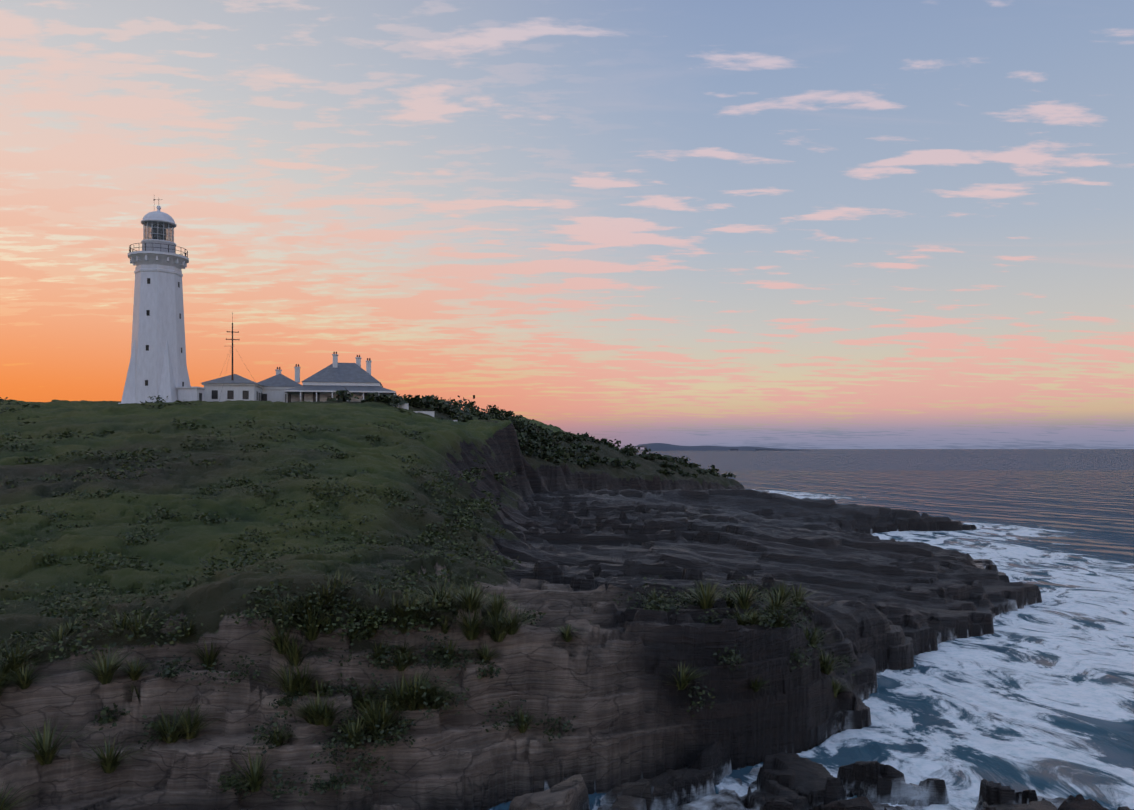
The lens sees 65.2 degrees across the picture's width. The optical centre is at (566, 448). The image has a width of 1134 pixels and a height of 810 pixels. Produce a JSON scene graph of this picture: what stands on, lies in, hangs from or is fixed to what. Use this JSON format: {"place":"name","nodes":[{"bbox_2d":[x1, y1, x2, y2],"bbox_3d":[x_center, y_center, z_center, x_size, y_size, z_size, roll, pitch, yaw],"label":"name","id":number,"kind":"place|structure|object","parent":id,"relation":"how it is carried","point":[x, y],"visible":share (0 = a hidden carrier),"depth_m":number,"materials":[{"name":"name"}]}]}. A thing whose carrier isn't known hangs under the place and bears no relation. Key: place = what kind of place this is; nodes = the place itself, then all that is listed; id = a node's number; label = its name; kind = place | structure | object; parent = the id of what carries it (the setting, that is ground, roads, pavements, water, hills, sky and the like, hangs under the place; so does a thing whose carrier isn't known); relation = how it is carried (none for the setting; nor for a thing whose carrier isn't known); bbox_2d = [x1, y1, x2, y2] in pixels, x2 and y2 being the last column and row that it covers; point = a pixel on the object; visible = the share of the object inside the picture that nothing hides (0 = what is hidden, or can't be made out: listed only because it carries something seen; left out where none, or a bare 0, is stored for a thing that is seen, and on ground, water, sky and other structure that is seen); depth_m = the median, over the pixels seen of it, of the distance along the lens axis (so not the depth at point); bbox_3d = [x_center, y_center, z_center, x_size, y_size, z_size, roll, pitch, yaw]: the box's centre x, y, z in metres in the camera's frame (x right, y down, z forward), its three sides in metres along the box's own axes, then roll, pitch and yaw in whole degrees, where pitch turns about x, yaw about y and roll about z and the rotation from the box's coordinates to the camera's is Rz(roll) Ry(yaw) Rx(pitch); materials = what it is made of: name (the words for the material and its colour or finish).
{"place":"outdoors","nodes":[
{"label":"outdoors","id":0,"kind":"place"},
{"bbox_2d":[0,399,1133,809],"bbox_3d":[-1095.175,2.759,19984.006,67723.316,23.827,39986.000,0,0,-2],"label":"terrain","id":1,"kind":"structure","parent":0,"point":[588,543],"depth_m":35.89,"materials":[{"name":"stone"}]},
{"bbox_2d":[118,199,205,403],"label":"lighthouse","id":2,"kind":"object","parent":1,"relation":"on","point":[157,365],"visible":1,"depth_m":121.67,"materials":[{"name":"white paint"}]},
{"bbox_2d":[202,374,263,401],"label":"signal house","id":3,"kind":"structure","parent":1,"relation":"on","point":[237,387],"depth_m":128.58,"materials":[{"name":"white paint"}]},
{"bbox_2d":[219,312,263,400],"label":"radio mast","id":4,"kind":"object","parent":1,"relation":"on","point":[232,339],"visible":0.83,"depth_m":129.37,"materials":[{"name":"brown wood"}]},
{"bbox_2d":[0,395,520,671],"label":"plants","id":5,"kind":"object","parent":1,"relation":"on","point":[472,507],"visible":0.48,"depth_m":46.93,"materials":[{"name":"green plant"}]},
{"bbox_2d":[258,352,396,402],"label":"keepers house","id":6,"kind":"structure","parent":1,"relation":"on","point":[324,384],"depth_m":135.05,"materials":[{"name":"paint"}]},
{"bbox_2d":[390,403,457,420],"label":"yard wall","id":7,"kind":"structure","parent":1,"relation":"on","point":[406,406],"depth_m":120.05,"materials":[{"name":"white paint"}]},
{"bbox_2d":[0,570,854,809],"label":"grass tufts","id":8,"kind":"object","parent":1,"relation":"on","point":[316,714],"visible":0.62,"depth_m":30.02,"materials":[{"name":"green plant"}]},
{"bbox_2d":[13,575,861,801],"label":"cliff shrubs","id":9,"kind":"object","parent":1,"relation":"on","point":[656,605],"visible":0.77,"depth_m":29.90,"materials":[{"name":"green plant"}]},
{"bbox_2d":[454,404,558,461],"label":"shrubs","id":10,"kind":"object","parent":1,"relation":"on","point":[523,443],"visible":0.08,"depth_m":133.56,"materials":[{"name":"brown"}]},
{"bbox_2d":[327,386,735,477],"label":"bushes","id":11,"kind":"object","parent":1,"relation":"on","point":[528,435],"visible":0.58,"depth_m":137.20,"materials":[{"name":"green plant"}]},
{"bbox_2d":[0,0,1133,448],"label":"sky","id":12,"kind":"structure","parent":0,"point":[779,224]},
{"bbox_2d":[634,443,804,449],"bbox_3d":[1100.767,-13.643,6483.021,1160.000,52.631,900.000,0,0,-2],"label":"headland","id":13,"kind":"structure","parent":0,"point":[657,446],"depth_m":6100.46,"materials":[{"name":"blue"}]},
{"bbox_2d":[489,449,1133,809],"bbox_3d":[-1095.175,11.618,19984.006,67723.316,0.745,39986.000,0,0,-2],"label":"sea","id":14,"kind":"structure","parent":0,"point":[1038,698],"depth_m":55.54,"materials":[{"name":"blue liquid"}]}
]}

